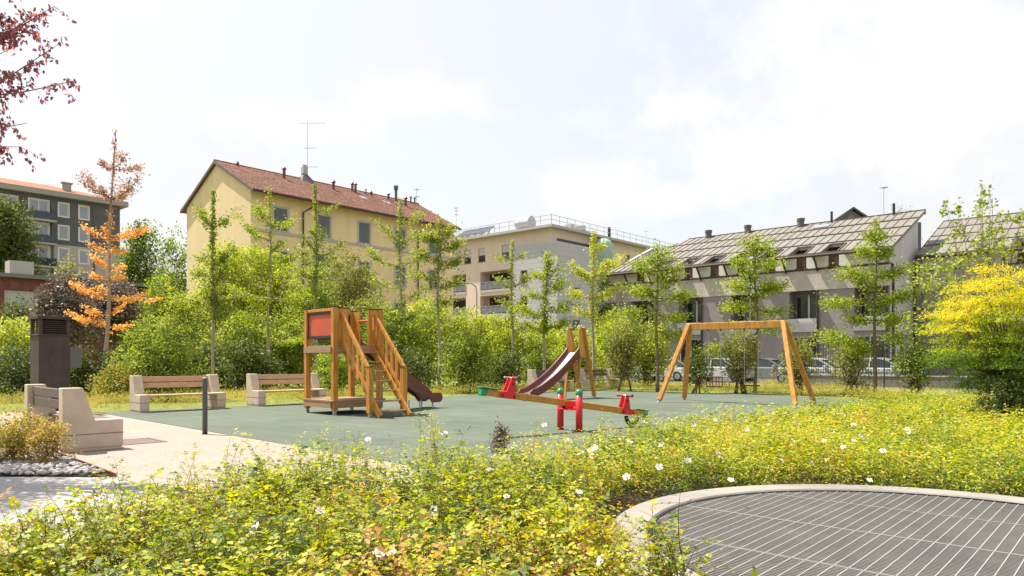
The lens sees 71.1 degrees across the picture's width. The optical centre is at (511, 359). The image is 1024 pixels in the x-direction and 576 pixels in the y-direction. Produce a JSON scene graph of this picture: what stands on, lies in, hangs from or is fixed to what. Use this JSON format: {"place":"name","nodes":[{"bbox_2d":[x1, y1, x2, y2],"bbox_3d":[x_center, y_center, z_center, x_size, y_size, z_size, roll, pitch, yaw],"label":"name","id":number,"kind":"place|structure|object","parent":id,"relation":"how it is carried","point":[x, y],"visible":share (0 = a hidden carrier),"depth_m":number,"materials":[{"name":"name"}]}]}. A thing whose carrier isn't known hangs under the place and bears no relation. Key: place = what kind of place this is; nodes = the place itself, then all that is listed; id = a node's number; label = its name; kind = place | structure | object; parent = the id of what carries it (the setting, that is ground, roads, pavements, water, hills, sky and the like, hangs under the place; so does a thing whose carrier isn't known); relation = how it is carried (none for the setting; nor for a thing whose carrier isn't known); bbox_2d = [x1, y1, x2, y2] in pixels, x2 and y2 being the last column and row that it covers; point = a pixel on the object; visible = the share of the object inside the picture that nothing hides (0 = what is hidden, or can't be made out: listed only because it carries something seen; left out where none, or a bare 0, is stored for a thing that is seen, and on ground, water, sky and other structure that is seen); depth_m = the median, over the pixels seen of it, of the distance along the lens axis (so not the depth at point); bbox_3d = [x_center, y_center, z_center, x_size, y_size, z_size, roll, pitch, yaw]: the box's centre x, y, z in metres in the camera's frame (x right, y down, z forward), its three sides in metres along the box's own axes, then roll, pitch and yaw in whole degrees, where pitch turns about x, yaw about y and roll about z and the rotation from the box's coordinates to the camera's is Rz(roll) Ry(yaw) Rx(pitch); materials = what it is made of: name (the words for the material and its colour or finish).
{"place":"outdoors","nodes":[
{"label":"outdoors","id":0,"kind":"place"},
{"bbox_2d":[0,452,105,474],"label":"pebble bed soil","id":1,"kind":"structure","parent":0,"point":[81,473],"depth_m":8.37,"materials":[{"name":"white gravel"}]},
{"bbox_2d":[0,404,50,462],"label":"spirea","id":2,"kind":"object","parent":1,"relation":"on","point":[13,442],"visible":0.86,"depth_m":9.20,"materials":[{"name":"yellow plant"}]},
{"bbox_2d":[0,0,80,171],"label":"purple plum tree","id":3,"kind":"object","parent":1,"relation":"on","point":[10,34],"visible":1,"depth_m":8.71,"materials":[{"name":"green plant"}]},
{"bbox_2d":[0,450,103,474],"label":"pebbles","id":4,"kind":"object","parent":1,"relation":"on","point":[19,467],"visible":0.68,"depth_m":8.64,"materials":[{"name":"stone"}]},
{"bbox_2d":[23,416,81,463],"bbox_3d":[-5.948,1.047,9.166,0.617,0.722,0.620,0,0,41],"label":"spirea","id":5,"kind":"object","parent":1,"relation":"on","point":[56,432],"visible":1,"depth_m":9.12,"materials":[{"name":"yellow plant"}]},
{"bbox_2d":[0,178,128,280],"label":"dark clad apartment building","id":6,"kind":"structure","parent":0,"point":[59,213],"depth_m":92.28,"materials":[{"name":"grey"}]},
{"bbox_2d":[0,477,261,575],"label":"path","id":7,"kind":"structure","parent":0,"point":[26,491],"depth_m":7.24,"materials":[{"name":"grey concrete"}]},
{"bbox_2d":[0,412,511,529],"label":"paving","id":8,"kind":"structure","parent":0,"point":[152,456],"depth_m":10.08,"materials":[{"name":"beige concrete"}]},
{"bbox_2d":[28,315,80,410],"bbox_3d":[-11.516,0.130,18.068,0.750,2.440,0.985,0,0,41],"label":"ventilation shaft","id":9,"kind":"object","parent":8,"relation":"on","point":[55,357],"visible":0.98,"depth_m":17.77,"materials":[{"name":"brown metal"}]},
{"bbox_2d":[24,384,122,452],"bbox_3d":[-7.043,0.873,11.449,2.453,0.930,0.803,0,0,45],"label":"park bench","id":10,"kind":"object","parent":8,"relation":"on","point":[90,430],"visible":0.89,"depth_m":10.62,"materials":[{"name":"concrete"}]},
{"bbox_2d":[202,377,207,434],"bbox_3d":[-5.560,0.830,12.970,0.110,1.028,0.110,0,0,0],"label":"bollard","id":11,"kind":"object","parent":8,"relation":"on","point":[204,405],"visible":1,"depth_m":12.94,"materials":[{"name":"grey metal"}]},
{"bbox_2d":[102,391,873,478],"bbox_3d":[2.103,1.363,20.269,15.129,0.050,20.680,0,0,45],"label":"play surface","id":12,"kind":"object","parent":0,"point":[292,423],"visible":0.41,"depth_m":16.11,"materials":[{"name":"green rubber"}]},
{"bbox_2d":[130,374,225,412],"bbox_3d":[-8.909,0.873,19.165,2.203,0.930,0.803,0,0,-45],"label":"park bench","id":13,"kind":"object","parent":12,"relation":"on","point":[139,400],"visible":0.93,"depth_m":19.14,"materials":[{"name":"concrete"}]},
{"bbox_2d":[246,373,325,405],"bbox_3d":[-6.809,0.873,21.695,0.803,0.930,2.203,0,0,45],"label":"park bench","id":14,"kind":"object","parent":12,"relation":"on","point":[255,394],"visible":0.77,"depth_m":21.51,"materials":[{"name":"concrete"}]},
{"bbox_2d":[301,306,442,417],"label":"climbing tower","id":15,"kind":"structure","parent":12,"relation":"on","point":[336,325],"depth_m":17.63,"materials":[{"name":"brown wood"}]},
{"bbox_2d":[485,416,513,452],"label":"dried shrub","id":16,"kind":"object","parent":12,"relation":"on","point":[498,436],"visible":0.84,"depth_m":10.37,"materials":[{"name":"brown plant"}]},
{"bbox_2d":[518,327,595,397],"bbox_3d":[1.581,0.085,24.646,0.750,2.507,3.628,0,0,41],"label":"slide","id":17,"kind":"object","parent":12,"relation":"on","point":[556,371],"visible":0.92,"depth_m":25.14,"materials":[{"name":"brown wood"}]},
{"bbox_2d":[477,376,649,431],"bbox_3d":[1.098,0.813,13.556,4.000,1.050,0.714,0,0,-34],"label":"seesaw","id":18,"kind":"object","parent":12,"relation":"on","point":[578,405],"visible":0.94,"depth_m":13.29,"materials":[{"name":"red paint"}]},
{"bbox_2d":[657,320,815,407],"bbox_3d":[6.865,0.098,22.070,4.290,2.540,2.025,0,0,38],"label":"swing set","id":19,"kind":"object","parent":12,"relation":"on","point":[787,335],"visible":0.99,"depth_m":21.92,"materials":[{"name":"brown wood"}]},
{"bbox_2d":[0,371,977,482],"bbox_3d":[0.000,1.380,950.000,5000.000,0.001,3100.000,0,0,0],"label":"ground","id":20,"kind":"structure","parent":0,"point":[671,382],"depth_m":18.83,"materials":[{"name":"grey concrete"}]},
{"bbox_2d":[0,191,50,275],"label":"round tree","id":21,"kind":"object","parent":20,"relation":"on","point":[12,235],"visible":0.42,"depth_m":69.36,"materials":[{"name":"green plant"}]},
{"bbox_2d":[112,218,166,336],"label":"broadleaf tree","id":22,"kind":"object","parent":20,"relation":"on","point":[130,258],"visible":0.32,"depth_m":81.13,"materials":[{"name":"green plant"}]},
{"bbox_2d":[151,219,186,373],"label":"broadleaf tree","id":23,"kind":"object","parent":20,"relation":"on","point":[178,264],"visible":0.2,"depth_m":69.32,"materials":[{"name":"green plant"}]},
{"bbox_2d":[180,122,460,377],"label":"yellow apartment building","id":24,"kind":"structure","parent":20,"relation":"on","point":[237,183],"depth_m":58.81,"materials":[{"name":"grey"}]},
{"bbox_2d":[272,205,289,232],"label":"window","id":25,"kind":"structure","parent":24,"relation":"in","point":[279,215],"depth_m":54.85,"materials":[{"name":"grey glass"}]},
{"bbox_2d":[357,220,371,244],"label":"window","id":26,"kind":"structure","parent":24,"relation":"in","point":[362,228],"depth_m":60.71,"materials":[{"name":"grey glass"}]},
{"bbox_2d":[590,186,925,375],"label":"terraced houses","id":27,"kind":"structure","parent":20,"relation":"on","point":[812,251],"depth_m":49.18,"materials":[{"name":"paint"}]},
{"bbox_2d":[797,295,815,318],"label":"balcony window","id":28,"kind":"structure","parent":27,"relation":"in","point":[806,306],"depth_m":48.36,"materials":[{"name":"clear glass"}]},
{"bbox_2d":[795,342,1021,388],"bbox_3d":[33.787,0.245,23.512,48.630,2.310,0.300,0,0,42],"label":"bar fence","id":29,"kind":"object","parent":20,"relation":"on","point":[887,381],"visible":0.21,"depth_m":36.41,"materials":[{"name":"grey metal"}]},
{"bbox_2d":[0,378,981,412],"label":"lawn","id":30,"kind":"structure","parent":0,"point":[188,406],"depth_m":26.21,"materials":[{"name":"green plant"}]},
{"bbox_2d":[0,313,35,392],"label":"shrub","id":31,"kind":"object","parent":30,"relation":"on","point":[17,336],"visible":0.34,"depth_m":26.66,"materials":[{"name":"green plant"}]},
{"bbox_2d":[0,293,36,363],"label":"shrub","id":32,"kind":"object","parent":30,"relation":"on","point":[10,313],"visible":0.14,"depth_m":35.74,"materials":[{"name":"green plant"}]},
{"bbox_2d":[0,341,91,402],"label":"shrub","id":33,"kind":"object","parent":30,"relation":"on","point":[16,377],"visible":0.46,"depth_m":23.50,"materials":[{"name":"green plant"}]},
{"bbox_2d":[16,268,116,384],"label":"copper tree","id":34,"kind":"object","parent":30,"relation":"on","point":[52,305],"visible":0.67,"depth_m":30.70,"materials":[{"name":"brown plant"}]},
{"bbox_2d":[0,260,153,378],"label":"brick outbuilding","id":35,"kind":"structure","parent":30,"relation":"on","point":[17,277],"depth_m":41.39,"materials":[{"name":"red"}]},
{"bbox_2d":[70,341,113,398],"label":"shrub","id":36,"kind":"object","parent":30,"relation":"on","point":[88,368],"visible":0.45,"depth_m":24.81,"materials":[{"name":"green plant"}]},
{"bbox_2d":[75,274,149,372],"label":"copper tree","id":37,"kind":"object","parent":30,"relation":"on","point":[124,316],"visible":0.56,"depth_m":32.73,"materials":[{"name":"brown plant"}]},
{"bbox_2d":[63,129,162,396],"bbox_3d":[-14.410,-3.509,25.847,3.452,9.732,1.666,0,0,9],"label":"young tree","id":38,"kind":"object","parent":30,"relation":"on","point":[110,250],"visible":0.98,"depth_m":25.96,"materials":[{"name":"orange plant"}]},
{"bbox_2d":[85,361,157,401],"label":"shrub","id":39,"kind":"object","parent":30,"relation":"on","point":[113,382],"visible":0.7,"depth_m":23.27,"materials":[{"name":"green plant"}]},
{"bbox_2d":[107,297,153,378],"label":"shrub","id":40,"kind":"object","parent":30,"relation":"on","point":[119,344],"visible":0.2,"depth_m":39.72,"materials":[{"name":"green plant"}]},
{"bbox_2d":[121,263,188,371],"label":"broadleaf tree","id":41,"kind":"object","parent":30,"relation":"on","point":[153,295],"visible":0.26,"depth_m":44.42,"materials":[{"name":"green plant"}]},
{"bbox_2d":[100,313,218,399],"bbox_3d":[-12.009,-0.115,24.498,3.442,3.053,3.218,0,0,38],"label":"shrub","id":42,"kind":"object","parent":30,"relation":"on","point":[156,357],"visible":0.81,"depth_m":24.02,"materials":[{"name":"green plant"}]},
{"bbox_2d":[151,276,217,381],"bbox_3d":[-16.401,-1.354,35.919,3.296,5.548,3.183,0,0,-41],"label":"shrub","id":43,"kind":"object","parent":30,"relation":"on","point":[179,310],"visible":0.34,"depth_m":35.58,"materials":[{"name":"green plant"}]},
{"bbox_2d":[180,335,240,388],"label":"shrub","id":44,"kind":"object","parent":30,"relation":"on","point":[206,351],"visible":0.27,"depth_m":32.58,"materials":[{"name":"green plant"}]},
{"bbox_2d":[177,189,254,373],"bbox_3d":[-12.535,-2.927,30.120,3.321,8.558,1.893,0,0,15],"label":"young tree","id":45,"kind":"object","parent":30,"relation":"on","point":[212,300],"visible":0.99,"depth_m":29.95,"materials":[{"name":"green plant"}]},
{"bbox_2d":[184,230,267,381],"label":"shrub","id":46,"kind":"object","parent":30,"relation":"on","point":[233,276],"visible":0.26,"depth_m":43.27,"materials":[{"name":"green plant"}]},
{"bbox_2d":[201,303,292,387],"bbox_3d":[-13.160,-0.694,35.033,4.190,4.246,3.923,0,0,-38],"label":"shrub","id":47,"kind":"object","parent":30,"relation":"on","point":[248,328],"visible":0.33,"depth_m":34.56,"materials":[{"name":"green plant"}]},
{"bbox_2d":[210,334,290,390],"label":"shrub","id":48,"kind":"object","parent":30,"relation":"on","point":[246,363],"visible":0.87,"depth_m":31.53,"materials":[{"name":"green plant"}]},
{"bbox_2d":[219,240,311,370],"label":"shrub","id":49,"kind":"object","parent":30,"relation":"on","point":[277,277],"visible":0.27,"depth_m":45.58,"materials":[{"name":"green plant"}]},
{"bbox_2d":[222,185,313,389],"bbox_3d":[-10.855,-3.218,31.902,4.036,9.143,3.032,0,0,-34],"label":"young tree","id":50,"kind":"object","parent":30,"relation":"on","point":[290,341],"visible":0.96,"depth_m":31.94,"materials":[{"name":"green plant"}]},
{"bbox_2d":[255,310,330,387],"bbox_3d":[-10.838,-0.503,34.866,4.372,3.824,3.526,0,0,0],"label":"shrub","id":51,"kind":"object","parent":30,"relation":"on","point":[293,355],"visible":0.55,"depth_m":34.24,"materials":[{"name":"green plant"}]},
{"bbox_2d":[258,259,355,381],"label":"shrub","id":52,"kind":"object","parent":30,"relation":"on","point":[321,302],"visible":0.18,"depth_m":42.41,"materials":[{"name":"green plant"}]},
{"bbox_2d":[288,181,347,369],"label":"young tree","id":53,"kind":"object","parent":30,"relation":"on","point":[315,250],"visible":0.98,"depth_m":33.97,"materials":[{"name":"green plant"}]},
{"bbox_2d":[301,353,365,395],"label":"shrub","id":54,"kind":"object","parent":30,"relation":"on","point":[342,373],"visible":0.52,"depth_m":26.79,"materials":[{"name":"green plant"}]},
{"bbox_2d":[320,243,387,377],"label":"shrub","id":55,"kind":"object","parent":30,"relation":"on","point":[347,291],"visible":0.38,"depth_m":49.47,"materials":[{"name":"green plant"}]},
{"bbox_2d":[340,287,399,379],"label":"shrub","id":56,"kind":"object","parent":30,"relation":"on","point":[361,306],"visible":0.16,"depth_m":45.55,"materials":[{"name":"green plant"}]},
{"bbox_2d":[359,197,434,354],"bbox_3d":[-5.547,-3.212,34.098,3.711,9.129,2.810,0,0,0],"label":"young tree","id":57,"kind":"object","parent":30,"relation":"on","point":[399,260],"visible":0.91,"depth_m":33.98,"materials":[{"name":"green plant"}]},
{"bbox_2d":[355,300,442,387],"bbox_3d":[-5.424,-0.718,33.870,4.478,4.300,3.573,0,0,0],"label":"shrub","id":58,"kind":"object","parent":30,"relation":"on","point":[399,335],"visible":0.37,"depth_m":33.62,"materials":[{"name":"green plant"}]},
{"bbox_2d":[374,340,442,389],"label":"shrub","id":59,"kind":"object","parent":30,"relation":"on","point":[414,369],"visible":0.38,"depth_m":29.84,"materials":[{"name":"green plant"}]},
{"bbox_2d":[404,291,462,386],"bbox_3d":[-4.305,-1.118,37.000,4.011,5.084,3.562,0,0,-37],"label":"shrub","id":60,"kind":"object","parent":30,"relation":"on","point":[442,318],"visible":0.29,"depth_m":36.55,"materials":[{"name":"green plant"}]},
{"bbox_2d":[398,213,472,390],"bbox_3d":[-3.301,-2.492,31.101,3.273,7.695,1.761,0,0,0],"label":"young tree","id":61,"kind":"object","parent":30,"relation":"on","point":[434,239],"visible":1,"depth_m":30.94,"materials":[{"name":"green plant"}]},
{"bbox_2d":[429,325,499,392],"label":"shrub","id":62,"kind":"object","parent":30,"relation":"on","point":[469,359],"visible":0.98,"depth_m":29.69,"materials":[{"name":"green plant"}]},
{"bbox_2d":[441,300,502,385],"bbox_3d":[-1.994,-0.874,37.941,3.981,4.580,3.290,0,0,-28],"label":"shrub","id":63,"kind":"object","parent":30,"relation":"on","point":[477,327],"visible":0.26,"depth_m":37.60,"materials":[{"name":"green plant"}]},
{"bbox_2d":[480,343,527,389],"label":"shrub","id":64,"kind":"object","parent":30,"relation":"on","point":[506,368],"visible":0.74,"depth_m":31.74,"materials":[{"name":"green plant"}]},
{"bbox_2d":[470,312,541,383],"bbox_3d":[-0.329,-0.533,36.875,3.800,3.918,3.360,0,0,-32],"label":"shrub","id":65,"kind":"object","parent":30,"relation":"on","point":[504,340],"visible":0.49,"depth_m":36.52,"materials":[{"name":"green plant"}]},
{"bbox_2d":[487,239,539,375],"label":"young tree","id":66,"kind":"object","parent":30,"relation":"on","point":[511,288],"visible":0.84,"depth_m":33.96,"materials":[{"name":"green plant"}]},
{"bbox_2d":[499,251,579,373],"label":"young tree","id":67,"kind":"object","parent":30,"relation":"on","point":[543,327],"visible":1,"depth_m":32.82,"materials":[{"name":"green plant"}]},
{"bbox_2d":[519,343,560,385],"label":"shrub","id":68,"kind":"object","parent":30,"relation":"on","point":[536,363],"visible":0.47,"depth_m":33.85,"materials":[{"name":"green plant"}]},
{"bbox_2d":[516,317,581,385],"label":"shrub","id":69,"kind":"object","parent":30,"relation":"on","point":[547,338],"visible":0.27,"depth_m":37.44,"materials":[{"name":"green plant"}]},
{"bbox_2d":[527,370,572,390],"bbox_3d":[1.675,0.873,30.960,2.103,0.930,0.803,0,0,-45],"label":"park bench","id":70,"kind":"object","parent":30,"relation":"on","point":[532,375],"visible":0.36,"depth_m":30.85,"materials":[{"name":"concrete"}]},
{"bbox_2d":[541,322,607,385],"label":"shrub","id":71,"kind":"object","parent":30,"relation":"on","point":[563,346],"visible":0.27,"depth_m":35.68,"materials":[{"name":"green plant"}]},
{"bbox_2d":[560,228,627,383],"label":"young tree","id":72,"kind":"object","parent":30,"relation":"on","point":[609,263],"visible":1,"depth_m":33.94,"materials":[{"name":"green plant"}]},
{"bbox_2d":[580,369,619,388],"bbox_3d":[4.046,0.873,33.330,2.303,0.930,0.803,0,0,-45],"label":"park bench","id":73,"kind":"object","parent":30,"relation":"on","point":[584,379],"visible":0.62,"depth_m":33.69,"materials":[{"name":"concrete"}]},
{"bbox_2d":[588,271,617,377],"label":"young tree","id":74,"kind":"object","parent":30,"relation":"on","point":[605,305],"visible":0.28,"depth_m":55.85,"materials":[{"name":"green plant"}]},
{"bbox_2d":[584,306,648,384],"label":"shrub","id":75,"kind":"object","parent":30,"relation":"on","point":[600,329],"visible":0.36,"depth_m":38.55,"materials":[{"name":"green plant"}]},
{"bbox_2d":[594,307,653,390],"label":"shrub","id":76,"kind":"object","parent":30,"relation":"on","point":[624,368],"visible":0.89,"depth_m":30.88,"materials":[{"name":"green plant"}]},
{"bbox_2d":[618,318,674,385],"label":"shrub","id":77,"kind":"object","parent":30,"relation":"on","point":[650,343],"visible":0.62,"depth_m":37.66,"materials":[{"name":"green plant"}]},
{"bbox_2d":[607,238,704,391],"bbox_3d":[5.987,-1.891,29.841,3.948,6.489,2.399,0,0,0],"label":"young tree","id":78,"kind":"object","parent":30,"relation":"on","point":[645,292],"visible":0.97,"depth_m":29.88,"materials":[{"name":"green plant"}]},
{"bbox_2d":[676,342,720,393],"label":"shrub","id":79,"kind":"object","parent":30,"relation":"on","point":[699,370],"visible":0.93,"depth_m":28.81,"materials":[{"name":"green plant"}]},
{"bbox_2d":[711,319,764,393],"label":"shrub","id":80,"kind":"object","parent":30,"relation":"on","point":[737,361],"visible":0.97,"depth_m":28.81,"materials":[{"name":"green plant"}]},
{"bbox_2d":[698,232,805,390],"bbox_3d":[9.847,-2.074,30.112,4.701,6.854,2.450,0,0,0],"label":"young tree","id":81,"kind":"object","parent":30,"relation":"on","point":[771,287],"visible":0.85,"depth_m":29.94,"materials":[{"name":"green plant"}]},
{"bbox_2d":[768,335,823,394],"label":"shrub","id":82,"kind":"object","parent":30,"relation":"on","point":[805,356],"visible":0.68,"depth_m":27.80,"materials":[{"name":"green plant"}]},
{"bbox_2d":[822,335,881,396],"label":"shrub","id":83,"kind":"object","parent":30,"relation":"on","point":[851,366],"visible":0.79,"depth_m":26.84,"materials":[{"name":"green plant"}]},
{"bbox_2d":[803,216,931,396],"bbox_3d":[12.771,-1.948,25.907,4.680,6.608,2.374,0,0,0],"label":"young tree","id":84,"kind":"object","parent":30,"relation":"on","point":[876,235],"visible":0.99,"depth_m":25.91,"materials":[{"name":"green plant"}]},
{"bbox_2d":[884,328,942,399],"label":"shrub","id":85,"kind":"object","parent":30,"relation":"on","point":[916,370],"visible":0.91,"depth_m":24.84,"materials":[{"name":"green plant"}]},
{"bbox_2d":[896,180,1023,393],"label":"green maple","id":86,"kind":"object","parent":30,"relation":"on","point":[981,250],"visible":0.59,"depth_m":23.87,"materials":[{"name":"green plant"}]},
{"bbox_2d":[0,0,1023,291],"label":"sky","id":87,"kind":"structure","parent":0,"point":[674,121],"materials":[{"name":"white"}]},
{"bbox_2d":[453,207,673,369],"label":"apartment building","id":88,"kind":"structure","parent":0,"point":[480,268],"depth_m":89.63,"materials":[{"name":"grey paint"}]},
{"bbox_2d":[165,411,1023,575],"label":"bed soil","id":89,"kind":"structure","parent":0,"point":[625,498],"depth_m":7.59,"materials":[{"name":"brown soil"}]},
{"bbox_2d":[0,437,757,575],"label":"rose bed foliage","id":90,"kind":"object","parent":89,"relation":"on","point":[548,534],"visible":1,"depth_m":3.51,"materials":[{"name":"green plant"}]},
{"bbox_2d":[80,399,1023,575],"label":"rose shoots","id":91,"kind":"object","parent":89,"relation":"on","point":[435,452],"visible":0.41,"depth_m":5.69,"materials":[{"name":"green plant"}]},
{"bbox_2d":[249,405,999,564],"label":"white roses","id":92,"kind":"object","parent":91,"relation":"attached to","point":[626,476],"visible":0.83,"depth_m":6.36,"materials":[{"name":"beige plant"}]},
{"bbox_2d":[248,412,1023,519],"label":"rose bed foliage","id":93,"kind":"object","parent":89,"relation":"on","point":[700,444],"visible":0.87,"depth_m":7.40,"materials":[{"name":"green plant"}]},
{"bbox_2d":[608,484,1023,575],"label":"round grating","id":94,"kind":"object","parent":89,"relation":"on","point":[815,530],"visible":0.85,"depth_m":5.13,"materials":[{"name":"pale concrete"},{"name":"galvanized steel"}]},
{"bbox_2d":[648,387,1023,462],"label":"ground cover shrubs","id":95,"kind":"object","parent":89,"relation":"on","point":[932,408],"visible":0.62,"depth_m":11.59,"materials":[{"name":"green plant"}]},
{"bbox_2d":[914,261,1023,409],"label":"golden maple","id":96,"kind":"object","parent":89,"relation":"on","point":[996,348],"visible":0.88,"depth_m":13.78,"materials":[{"name":"yellow plant"}]},
{"bbox_2d":[962,363,1023,432],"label":"shrub","id":97,"kind":"object","parent":89,"relation":"on","point":[1002,396],"visible":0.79,"depth_m":13.06,"materials":[{"name":"green plant"}]},
{"bbox_2d":[434,374,782,383],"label":"street","id":98,"kind":"structure","parent":0,"point":[681,380],"depth_m":47.59,"materials":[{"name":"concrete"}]},
{"bbox_2d":[727,358,785,382],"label":"parked car","id":99,"kind":"object","parent":98,"relation":"on","point":[769,364],"visible":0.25,"depth_m":42.58,"materials":[{"name":"grey paint"}]},
{"bbox_2d":[773,358,839,382],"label":"parked car","id":100,"kind":"object","parent":98,"relation":"on","point":[813,368],"visible":0.14,"depth_m":40.76,"materials":[{"name":"grey paint"}]},
{"bbox_2d":[834,357,924,374],"bbox_3d":[20.090,0.613,39.125,4.260,1.498,2.060,0,0,42],"label":"parked car","id":101,"kind":"object","parent":98,"relation":"on","point":[879,365],"visible":0.1,"depth_m":38.48,"materials":[{"name":"grey paint"}]},
{"bbox_2d":[833,207,920,354],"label":"gabled loft","id":102,"kind":"structure","parent":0,"point":[853,212],"depth_m":63.69,"materials":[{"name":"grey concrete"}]},
{"bbox_2d":[914,212,1023,375],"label":"terraced houses","id":103,"kind":"structure","parent":0,"point":[940,234],"depth_m":47.22,"materials":[{"name":"concrete"}]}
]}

